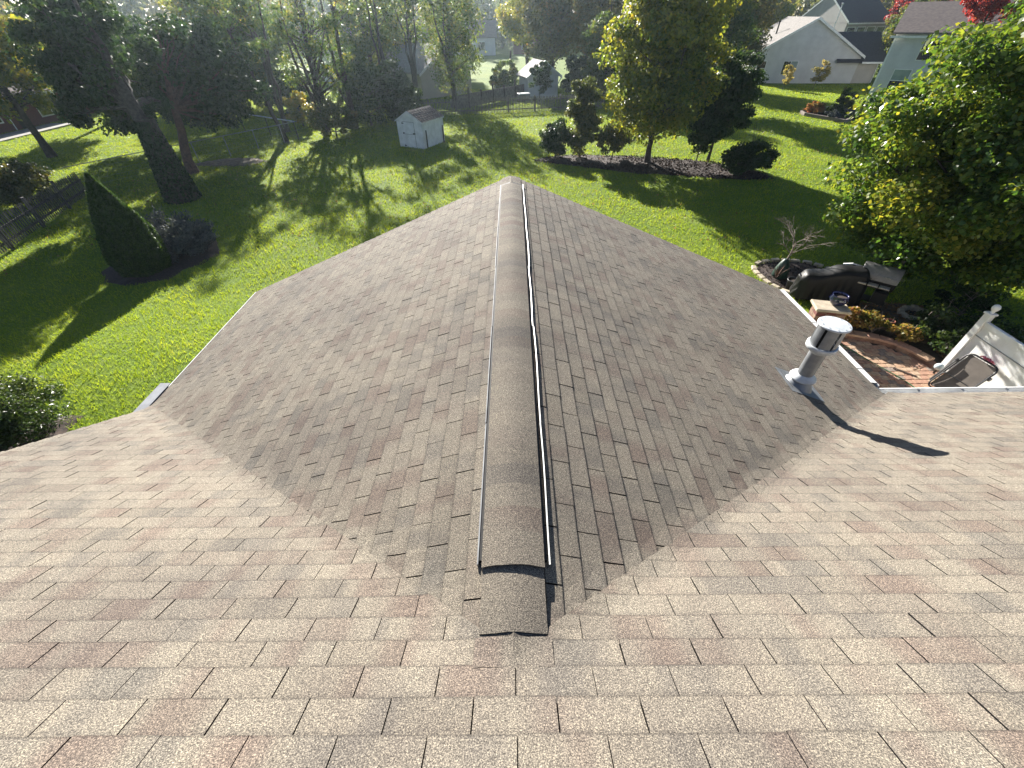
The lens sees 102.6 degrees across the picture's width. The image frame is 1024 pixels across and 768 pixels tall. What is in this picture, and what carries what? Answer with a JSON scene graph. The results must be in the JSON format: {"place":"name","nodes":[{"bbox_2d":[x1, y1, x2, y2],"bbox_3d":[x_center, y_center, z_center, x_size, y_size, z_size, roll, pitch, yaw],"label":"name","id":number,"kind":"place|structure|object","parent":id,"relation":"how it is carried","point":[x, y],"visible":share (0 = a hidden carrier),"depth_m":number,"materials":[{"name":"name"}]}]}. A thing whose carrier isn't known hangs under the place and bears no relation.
{"place":"outdoors","nodes":[
{"label":"outdoors","id":0,"kind":"place"},
{"bbox_2d":[0,123,69,142],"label":"path","id":1,"kind":"structure","parent":0,"point":[25,132],"depth_m":33.28,"materials":[{"name":"concrete"}]},
{"bbox_2d":[0,25,1023,431],"bbox_3d":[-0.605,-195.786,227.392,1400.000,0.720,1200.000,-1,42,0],"label":"ground","id":2,"kind":"structure","parent":0,"point":[480,79],"depth_m":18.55,"materials":[{"name":"green plant"}]},
{"bbox_2d":[0,12,57,157],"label":"yellow green tree","id":3,"kind":"object","parent":2,"relation":"on","point":[11,75],"visible":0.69,"depth_m":24.98,"materials":[{"name":"grey plant"}]},
{"bbox_2d":[0,157,57,206],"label":"shrub","id":4,"kind":"object","parent":2,"relation":"on","point":[18,180],"visible":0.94,"depth_m":18.95,"materials":[{"name":"green plant"}]},
{"bbox_2d":[0,410,83,450],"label":"mulch bed","id":5,"kind":"object","parent":2,"relation":"on","point":[62,429],"visible":0.14,"depth_m":8.08,"materials":[{"name":"brown wood"}]},
{"bbox_2d":[0,368,76,451],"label":"shrub","id":6,"kind":"object","parent":5,"relation":"on","point":[18,412],"visible":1,"depth_m":7.60,"materials":[{"name":"green plant"}]},
{"bbox_2d":[0,172,85,253],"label":"picket fence","id":7,"kind":"object","parent":2,"relation":"on","point":[7,242],"visible":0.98,"depth_m":17.53,"materials":[{"name":"black metal"}]},
{"bbox_2d":[0,51,92,133],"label":"red brick house","id":8,"kind":"structure","parent":2,"relation":"on","point":[36,117],"depth_m":35.31,"materials":[{"name":"brown"}]},
{"bbox_2d":[36,93,59,116],"bbox_3d":[-41.210,-24.847,36.364,0.045,1.630,2.480,-1,42,0],"label":"window","id":9,"kind":"structure","parent":8,"relation":"in","point":[44,113],"depth_m":36.50,"materials":[{"name":"grey glass"}]},
{"bbox_2d":[0,0,122,49],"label":"back tree","id":10,"kind":"object","parent":2,"relation":"on","point":[17,13],"depth_m":31.06,"materials":[{"name":"green plant"}]},
{"bbox_2d":[3,0,201,204],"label":"dark tree","id":11,"kind":"object","parent":2,"relation":"on","point":[79,66],"visible":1,"depth_m":17.95,"materials":[{"name":"green plant"}]},
{"bbox_2d":[52,13,182,123],"bbox_3d":[-24.714,-19.905,27.191,7.168,7.363,6.720,11,43,13],"label":"dark tree","id":12,"kind":"object","parent":2,"relation":"on","point":[129,30],"visible":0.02,"depth_m":25.54,"materials":[{"name":"green plant"}]},
{"bbox_2d":[100,237,218,285],"bbox_3d":[-13.021,-4.704,15.367,4.091,0.091,4.618,-1,42,0],"label":"mulch bed","id":13,"kind":"object","parent":2,"relation":"on","point":[174,269],"visible":0.41,"depth_m":14.61,"materials":[{"name":"brown wood"}]},
{"bbox_2d":[83,171,171,277],"bbox_3d":[-13.053,-5.327,13.675,1.872,3.235,1.908,-1,42,0],"label":"arborvitae","id":14,"kind":"object","parent":13,"relation":"on","point":[130,242],"visible":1,"depth_m":13.51,"materials":[{"name":"green plant"}]},
{"bbox_2d":[142,205,220,263],"bbox_3d":[-12.915,-5.818,15.449,3.661,1.600,2.947,-1,42,0],"label":"juniper","id":15,"kind":"object","parent":13,"relation":"on","point":[179,236],"visible":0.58,"depth_m":15.36,"materials":[{"name":"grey plant"}]},
{"bbox_2d":[63,121,297,181],"bbox_3d":[-19.057,-14.471,25.443,0.050,1.180,13.768,22,47,24],"label":"wire fence","id":16,"kind":"object","parent":2,"relation":"on","point":[190,147],"visible":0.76,"depth_m":25.37,"materials":[{"name":"metal"}]},
{"bbox_2d":[157,0,218,29],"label":"back tree","id":17,"kind":"object","parent":2,"relation":"on","point":[175,6],"visible":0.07,"depth_m":43.99,"materials":[{"name":"green plant"}]},
{"bbox_2d":[125,5,274,174],"bbox_3d":[-17.820,-17.276,23.834,6.581,7.745,6.463,-27,48,-26],"label":"tree","id":18,"kind":"object","parent":2,"relation":"on","point":[196,89],"visible":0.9,"depth_m":22.44,"materials":[{"name":"green plant"}]},
{"bbox_2d":[195,158,265,166],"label":"bare soil","id":19,"kind":"structure","parent":2,"relation":"on","point":[233,162],"depth_m":25.45,"materials":[{"name":"soil"}]},
{"bbox_2d":[177,0,297,106],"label":"back tree","id":20,"kind":"object","parent":2,"relation":"on","point":[275,50],"visible":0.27,"depth_m":36.81,"materials":[{"name":"green plant"}]},
{"bbox_2d":[200,0,288,143],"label":"slender tree","id":21,"kind":"object","parent":2,"relation":"on","point":[238,11],"visible":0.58,"depth_m":25.68,"materials":[{"name":"green plant"}]},
{"bbox_2d":[201,0,290,132],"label":"slender tree","id":22,"kind":"object","parent":2,"relation":"on","point":[270,76],"visible":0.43,"depth_m":29.41,"materials":[{"name":"brown plant"}]},
{"bbox_2d":[236,63,290,110],"bbox_3d":[-22.910,-27.592,38.122,5.109,3.990,4.502,-16,44,-16],"label":"shrub","id":23,"kind":"object","parent":2,"relation":"on","point":[262,76],"visible":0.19,"depth_m":37.46,"materials":[{"name":"green plant"}]},
{"bbox_2d":[267,68,321,115],"bbox_3d":[-18.882,-25.512,36.095,4.563,3.604,4.015,-19,45,-19],"label":"shrub","id":24,"kind":"object","parent":2,"relation":"on","point":[286,90],"visible":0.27,"depth_m":35.22,"materials":[{"name":"green plant"}]},
{"bbox_2d":[282,90,312,126],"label":"shrub","id":25,"kind":"object","parent":2,"relation":"on","point":[296,99],"visible":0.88,"depth_m":32.68,"materials":[{"name":"green plant"}]},
{"bbox_2d":[267,0,331,121],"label":"slender tree","id":26,"kind":"object","parent":2,"relation":"on","point":[273,7],"visible":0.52,"depth_m":29.83,"materials":[{"name":"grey plant"}]},
{"bbox_2d":[261,0,361,134],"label":"branching tree","id":27,"kind":"object","parent":2,"relation":"on","point":[311,47],"visible":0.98,"depth_m":28.36,"materials":[{"name":"green plant"}]},
{"bbox_2d":[300,0,358,128],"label":"slender tree","id":28,"kind":"object","parent":2,"relation":"on","point":[348,101],"visible":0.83,"depth_m":29.37,"materials":[{"name":"brown plant"}]},
{"bbox_2d":[304,96,359,137],"bbox_3d":[-13.176,-19.248,29.686,3.773,2.657,3.197,-1,42,0],"label":"shrub","id":29,"kind":"object","parent":2,"relation":"on","point":[335,111],"visible":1,"depth_m":29.20,"materials":[{"name":"green plant"}]},
{"bbox_2d":[318,0,403,104],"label":"back tree","id":30,"kind":"object","parent":2,"relation":"on","point":[362,42],"visible":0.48,"depth_m":36.50,"materials":[{"name":"green plant"}]},
{"bbox_2d":[332,43,393,125],"bbox_3d":[-11.788,-23.305,32.240,4.261,5.460,4.357,19,46,21],"label":"shrub","id":31,"kind":"object","parent":2,"relation":"on","point":[367,102],"visible":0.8,"depth_m":31.72,"materials":[{"name":"green plant"}]},
{"bbox_2d":[314,27,433,80],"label":"white house","id":32,"kind":"structure","parent":2,"relation":"on","point":[326,61],"depth_m":56.48,"materials":[{"name":"paint"}]},
{"bbox_2d":[359,0,399,91],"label":"slender tree","id":33,"kind":"object","parent":2,"relation":"on","point":[375,17],"visible":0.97,"depth_m":32.31,"materials":[{"name":"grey plant"}]},
{"bbox_2d":[353,0,420,55],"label":"back tree","id":34,"kind":"object","parent":2,"relation":"on","point":[398,27],"visible":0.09,"depth_m":46.75,"materials":[{"name":"green plant"}]},
{"bbox_2d":[373,58,422,121],"bbox_3d":[-9.313,-23.561,33.201,4.080,4.364,3.655,-1,42,0],"label":"shrub","id":35,"kind":"object","parent":2,"relation":"on","point":[403,94],"visible":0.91,"depth_m":32.66,"materials":[{"name":"green plant"}]},
{"bbox_2d":[378,0,432,107],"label":"bare fork tree","id":36,"kind":"object","parent":2,"relation":"on","point":[405,9],"visible":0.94,"depth_m":35.52,"materials":[{"name":"green plant"}]},
{"bbox_2d":[394,105,444,148],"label":"storage shed","id":37,"kind":"structure","parent":2,"relation":"on","point":[413,125],"depth_m":27.34,"materials":[{"name":"white paint"}]},
{"bbox_2d":[401,121,416,146],"bbox_3d":[-6.826,-16.606,27.318,1.000,1.460,0.056,17,45,19],"label":"door","id":38,"kind":"structure","parent":37,"relation":"in","point":[408,127],"depth_m":27.30,"materials":[{"name":"white paint"}]},
{"bbox_2d":[3,116,847,274],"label":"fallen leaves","id":39,"kind":"object","parent":2,"relation":"on","point":[482,188],"visible":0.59,"depth_m":21.50,"materials":[{"name":"brown plant"}]},
{"bbox_2d":[382,43,473,98],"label":"beige garage","id":40,"kind":"structure","parent":2,"relation":"on","point":[426,84],"depth_m":44.30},
{"bbox_2d":[416,0,463,49],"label":"back tree","id":41,"kind":"object","parent":2,"relation":"on","point":[427,7],"visible":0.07,"depth_m":57.38,"materials":[{"name":"green plant"}]},
{"bbox_2d":[418,0,487,107],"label":"twin trunk tree","id":42,"kind":"object","parent":2,"relation":"on","point":[449,41],"visible":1,"depth_m":36.27,"materials":[{"name":"green plant"}]},
{"bbox_2d":[458,20,496,55],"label":"house","id":43,"kind":"structure","parent":2,"relation":"on","point":[486,39],"depth_m":90.90,"materials":[{"name":"blue"}]},
{"bbox_2d":[0,0,961,52],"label":"woods","id":44,"kind":"object","parent":2,"relation":"on","point":[126,8],"visible":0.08,"depth_m":100.17,"materials":[{"name":"green plant"}]},
{"bbox_2d":[454,80,523,109],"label":"screen fence","id":45,"kind":"object","parent":2,"relation":"on","point":[505,92],"visible":0.69,"depth_m":41.12,"materials":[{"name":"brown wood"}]},
{"bbox_2d":[488,58,518,88],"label":"shrub","id":46,"kind":"object","parent":2,"relation":"on","point":[501,78],"visible":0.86,"depth_m":45.61,"materials":[{"name":"green plant"}]},
{"bbox_2d":[414,94,604,114],"bbox_3d":[-0.662,-25.214,37.111,18.606,1.410,0.174,-6,42,-5],"label":"picket fence","id":47,"kind":"object","parent":2,"relation":"on","point":[508,100],"visible":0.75,"depth_m":36.99,"materials":[{"name":"black metal"}]},
{"bbox_2d":[0,176,1023,767],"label":"house","id":48,"kind":"structure","parent":2,"relation":"on","point":[510,472],"depth_m":2.42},
{"bbox_2d":[494,0,547,63],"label":"back tree","id":49,"kind":"object","parent":2,"relation":"on","point":[510,22],"visible":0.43,"depth_m":53.17,"materials":[{"name":"green plant"}]},
{"bbox_2d":[511,28,546,53],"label":"house","id":50,"kind":"structure","parent":2,"relation":"on","point":[518,49],"depth_m":93.60,"materials":[{"name":"white brick"}]},
{"bbox_2d":[516,58,561,97],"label":"garden outbuilding","id":51,"kind":"structure","parent":2,"relation":"on","point":[525,75],"depth_m":43.29,"materials":[{"name":"concrete"}]},
{"bbox_2d":[528,61,553,101],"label":"tree","id":52,"kind":"object","parent":2,"relation":"on","point":[543,71],"visible":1,"depth_m":40.18,"materials":[{"name":"green plant"}]},
{"bbox_2d":[516,0,586,68],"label":"back tree","id":53,"kind":"object","parent":2,"relation":"on","point":[551,27],"visible":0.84,"depth_m":46.55,"materials":[{"name":"green plant"}]},
{"bbox_2d":[560,55,588,98],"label":"shrub","id":54,"kind":"object","parent":2,"relation":"on","point":[573,69],"visible":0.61,"depth_m":41.77,"materials":[{"name":"green plant"}]},
{"bbox_2d":[562,0,630,77],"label":"back tree","id":55,"kind":"object","parent":2,"relation":"on","point":[585,11],"visible":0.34,"depth_m":41.77,"materials":[{"name":"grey plant"}]},
{"bbox_2d":[580,10,635,102],"bbox_3d":[9.362,-30.849,38.982,6.012,6.996,5.192,-1,42,0],"label":"back tree","id":56,"kind":"object","parent":2,"relation":"on","point":[600,74],"visible":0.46,"depth_m":37.98,"materials":[{"name":"green plant"}]},
{"bbox_2d":[534,154,773,179],"bbox_3d":[7.831,-12.868,24.056,13.869,0.186,4.123,14,44,16],"label":"mulch bed","id":57,"kind":"object","parent":2,"relation":"on","point":[566,159],"visible":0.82,"depth_m":23.71,"materials":[{"name":"brown wood"}]},
{"bbox_2d":[538,117,574,156],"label":"shrub","id":58,"kind":"object","parent":57,"relation":"on","point":[552,134],"visible":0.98,"depth_m":24.62,"materials":[{"name":"green plant"}]},
{"bbox_2d":[564,76,604,156],"bbox_3d":[4.258,-15.719,24.390,2.511,4.192,2.655,-1,42,0],"label":"columnar tree","id":59,"kind":"object","parent":57,"relation":"on","point":[581,111],"visible":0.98,"depth_m":23.67,"materials":[{"name":"green plant"}]},
{"bbox_2d":[594,122,634,158],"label":"undergrowth shrub","id":60,"kind":"object","parent":57,"relation":"on","point":[612,137],"visible":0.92,"depth_m":24.22,"materials":[{"name":"green plant"}]},
{"bbox_2d":[592,0,742,161],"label":"maple tree","id":61,"kind":"object","parent":57,"relation":"on","point":[662,77],"visible":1,"depth_m":20.33,"materials":[{"name":"green plant"}]},
{"bbox_2d":[686,114,726,166],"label":"slender sapling","id":62,"kind":"object","parent":57,"relation":"on","point":[707,133],"visible":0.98,"depth_m":21.99,"materials":[{"name":"green plant"}]},
{"bbox_2d":[720,120,780,175],"bbox_3d":[12.569,-12.208,21.462,2.886,2.814,2.497,-1,42,0],"label":"bush","id":63,"kind":"object","parent":57,"relation":"on","point":[749,156],"visible":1,"depth_m":21.31,"materials":[{"name":"green plant"}]},
{"bbox_2d":[691,0,761,105],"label":"back tree","id":64,"kind":"object","parent":2,"relation":"on","point":[741,21],"visible":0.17,"depth_m":33.38,"materials":[{"name":"green plant"}]},
{"bbox_2d":[695,49,769,160],"bbox_3d":[11.792,-15.318,22.903,3.833,5.284,3.507,-1,42,0],"label":"bushy tree","id":65,"kind":"object","parent":2,"relation":"on","point":[729,109],"visible":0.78,"depth_m":21.64,"materials":[{"name":"green plant"}]},
{"bbox_2d":[710,0,784,69],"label":"back tree","id":66,"kind":"object","parent":2,"relation":"on","point":[764,21],"visible":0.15,"depth_m":41.67,"materials":[{"name":"green plant"}]},
{"bbox_2d":[758,0,795,27],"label":"back tree","id":67,"kind":"object","parent":2,"relation":"on","point":[787,8],"visible":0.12,"depth_m":60.51,"materials":[{"name":"green plant"}]},
{"bbox_2d":[757,262,819,288],"bbox_3d":[9.603,-3.552,13.647,2.691,0.098,2.498,-1,42,0],"label":"mulch bed","id":68,"kind":"object","parent":2,"relation":"on","point":[795,270],"visible":0.35,"depth_m":13.97,"materials":[{"name":"brown wood"}]},
{"bbox_2d":[771,215,831,278],"bbox_3d":[9.041,-4.335,13.152,1.518,1.825,2.162,-1,42,0],"label":"bare sapling","id":69,"kind":"object","parent":68,"relation":"on","point":[785,264],"visible":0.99,"depth_m":13.17,"materials":[{"name":"brown plant"}]},
{"bbox_2d":[782,64,795,89],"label":"sapling","id":70,"kind":"object","parent":2,"relation":"on","point":[789,74],"visible":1,"depth_m":45.57,"materials":[{"name":"yellow plant"}]},
{"bbox_2d":[751,258,828,295],"bbox_3d":[9.616,-3.569,13.650,2.838,0.154,2.645,-1,42,0],"label":"stone edging","id":71,"kind":"object","parent":2,"relation":"on","point":[755,271],"visible":0.46,"depth_m":14.17,"materials":[{"name":"beige stone"}]},
{"bbox_2d":[744,16,885,82],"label":"gabled house","id":72,"kind":"structure","parent":2,"relation":"on","point":[803,46],"depth_m":48.91,"materials":[{"name":"grey"}]},
{"bbox_2d":[810,59,831,89],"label":"sapling","id":73,"kind":"object","parent":2,"relation":"on","point":[818,77],"visible":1,"depth_m":45.08,"materials":[{"name":"yellow plant"}]},
{"bbox_2d":[789,264,871,306],"bbox_3d":[9.467,-3.009,12.186,1.839,1.166,0.835,15,44,17],"label":"covered grill","id":74,"kind":"object","parent":2,"relation":"on","point":[824,284],"visible":0.94,"depth_m":11.94,"materials":[{"name":"black fabric"}]},
{"bbox_2d":[799,106,866,122],"bbox_3d":[27.880,-22.868,34.661,6.471,0.260,4.499,-20,45,-20],"label":"raised bed","id":75,"kind":"object","parent":2,"relation":"on","point":[821,115],"visible":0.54,"depth_m":33.78,"materials":[{"name":"grey stone"}]},
{"bbox_2d":[804,101,825,113],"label":"shrub","id":76,"kind":"object","parent":75,"relation":"on","point":[816,107],"visible":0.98,"depth_m":34.42,"materials":[{"name":"orange plant"}]},
{"bbox_2d":[823,103,846,115],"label":"shrub","id":77,"kind":"object","parent":75,"relation":"on","point":[839,107],"visible":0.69,"depth_m":33.64,"materials":[{"name":"green plant"}]},
{"bbox_2d":[835,86,860,108],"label":"shrub","id":78,"kind":"object","parent":75,"relation":"on","point":[843,99],"visible":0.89,"depth_m":34.82,"materials":[{"name":"green plant"}]},
{"bbox_2d":[802,0,889,35],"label":"dark roofed house","id":79,"kind":"structure","parent":2,"relation":"on","point":[860,15],"depth_m":72.75,"materials":[{"name":"beige"}]},
{"bbox_2d":[873,0,935,76],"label":"back tree","id":80,"kind":"object","parent":2,"relation":"on","point":[888,41],"visible":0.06,"depth_m":47.55,"materials":[{"name":"green plant"}]},
{"bbox_2d":[854,303,960,358],"bbox_3d":[11.071,-0.802,10.549,3.574,0.115,5.422,-1,42,0],"label":"mulch bed","id":81,"kind":"object","parent":2,"relation":"on","point":[895,315],"visible":0.15,"depth_m":11.92,"materials":[{"name":"brown wood"}]},
{"bbox_2d":[843,260,905,312],"bbox_3d":[10.253,-2.971,11.889,1.435,1.492,0.902,31,51,30],"label":"barrel smoker","id":82,"kind":"object","parent":81,"relation":"on","point":[884,280],"visible":0.73,"depth_m":11.53,"materials":[{"name":"black metal"}]},
{"bbox_2d":[857,300,960,356],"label":"flowers","id":83,"kind":"object","parent":81,"relation":"on","point":[896,308],"visible":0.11,"depth_m":11.97,"materials":[{"name":"plant"}]},
{"bbox_2d":[897,305,926,320],"bbox_3d":[11.611,-2.037,11.793,0.916,0.203,0.780,-17,44,-17],"label":"stone basin","id":84,"kind":"object","parent":81,"relation":"on","point":[904,308],"visible":0.54,"depth_m":11.88,"materials":[{"name":"stone"}]},
{"bbox_2d":[906,299,964,345],"bbox_3d":[10.950,-1.611,10.665,1.351,1.286,1.313,-1,42,0],"label":"green shrub","id":85,"kind":"object","parent":81,"relation":"on","point":[930,325],"visible":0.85,"depth_m":10.54,"materials":[{"name":"green plant"}]},
{"bbox_2d":[927,326,970,357],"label":"green shrub","id":86,"kind":"object","parent":81,"relation":"on","point":[955,336],"visible":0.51,"depth_m":10.05,"materials":[{"name":"green plant"}]},
{"bbox_2d":[923,279,1021,325],"bbox_3d":[12.611,-2.132,11.251,2.079,1.248,1.721,-1,42,0],"label":"green shrub","id":87,"kind":"object","parent":81,"relation":"on","point":[982,303],"visible":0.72,"depth_m":11.21,"materials":[{"name":"green plant"}]},
{"bbox_2d":[956,311,1023,343],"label":"green shrub","id":88,"kind":"object","parent":81,"relation":"on","point":[1012,331],"visible":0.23,"depth_m":9.98,"materials":[{"name":"green plant"}]},
{"bbox_2d":[885,0,948,31],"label":"back tree","id":89,"kind":"object","parent":2,"relation":"on","point":[887,20],"visible":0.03,"depth_m":54.43,"materials":[{"name":"plant"}]},
{"bbox_2d":[883,0,952,22],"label":"red maple","id":90,"kind":"object","parent":2,"relation":"on","point":[898,4],"visible":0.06,"depth_m":67.18,"materials":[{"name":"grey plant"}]},
{"bbox_2d":[820,0,1023,299],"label":"maple tree","id":91,"kind":"object","parent":2,"relation":"on","point":[960,154],"visible":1,"depth_m":9.95,"materials":[{"name":"green plant"}]},
{"bbox_2d":[866,0,1017,99],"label":"blue house","id":92,"kind":"structure","parent":2,"relation":"on","point":[918,23],"depth_m":37.06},
{"bbox_2d":[886,69,912,89],"bbox_3d":[36.180,-28.428,38.414,1.370,1.720,0.045,27,49,28],"label":"window","id":93,"kind":"structure","parent":92,"relation":"in","point":[898,75],"depth_m":38.24,"materials":[{"name":"grey glass"}]},
{"bbox_2d":[915,40,940,60],"bbox_3d":[37.041,-29.611,36.423,1.320,1.420,0.045,27,49,28],"label":"window","id":94,"kind":"structure","parent":92,"relation":"in","point":[919,57],"depth_m":36.61,"materials":[{"name":"white glass"}]},
{"bbox_2d":[960,0,1023,27],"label":"red maple","id":95,"kind":"object","parent":2,"relation":"on","point":[991,9],"visible":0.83,"depth_m":28.11,"materials":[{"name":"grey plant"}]},
{"bbox_2d":[808,299,851,321],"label":"brick pillar","id":96,"kind":"structure","parent":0,"point":[819,309],"depth_m":10.51,"materials":[{"name":"beige stone"}]},
{"bbox_2d":[829,291,849,305],"bbox_3d":[8.374,-2.159,10.506,0.410,0.262,0.410,-1,42,0],"label":"glazed pot","id":97,"kind":"object","parent":96,"relation":"on","point":[837,298],"visible":1,"depth_m":10.43,"materials":[{"name":"ceramic"}]},
{"bbox_2d":[840,326,943,387],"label":"patio","id":98,"kind":"structure","parent":0,"point":[886,358],"depth_m":10.23,"materials":[{"name":"brick"}]},
{"bbox_2d":[843,306,868,328],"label":"perennial","id":99,"kind":"object","parent":98,"relation":"on","point":[855,321],"visible":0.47,"depth_m":10.89,"materials":[{"name":"yellow plant"}]},
{"bbox_2d":[856,306,899,332],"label":"perennial","id":100,"kind":"object","parent":98,"relation":"on","point":[876,319],"visible":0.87,"depth_m":10.83,"materials":[{"name":"yellow plant"}]},
{"bbox_2d":[843,330,936,367],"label":"block wall","id":101,"kind":"structure","parent":98,"relation":"on","point":[926,359],"depth_m":10.62,"materials":[{"name":"brown stone"}]},
{"bbox_2d":[886,322,924,342],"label":"perennial","id":102,"kind":"object","parent":98,"relation":"on","point":[905,331],"visible":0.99,"depth_m":10.52,"materials":[{"name":"yellow plant"}]},
{"bbox_2d":[928,353,998,387],"bbox_3d":[10.017,-0.127,9.158,0.595,0.942,0.720,-9,43,-9],"label":"folding recliner","id":103,"kind":"object","parent":98,"relation":"on","point":[970,370],"visible":0.71,"depth_m":9.12,"materials":[{"name":"beige fabric"}]},
{"bbox_2d":[941,305,1023,386],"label":"vinyl fence","id":104,"kind":"object","parent":98,"relation":"on","point":[999,347],"visible":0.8,"depth_m":8.87,"materials":[{"name":"plastic"}]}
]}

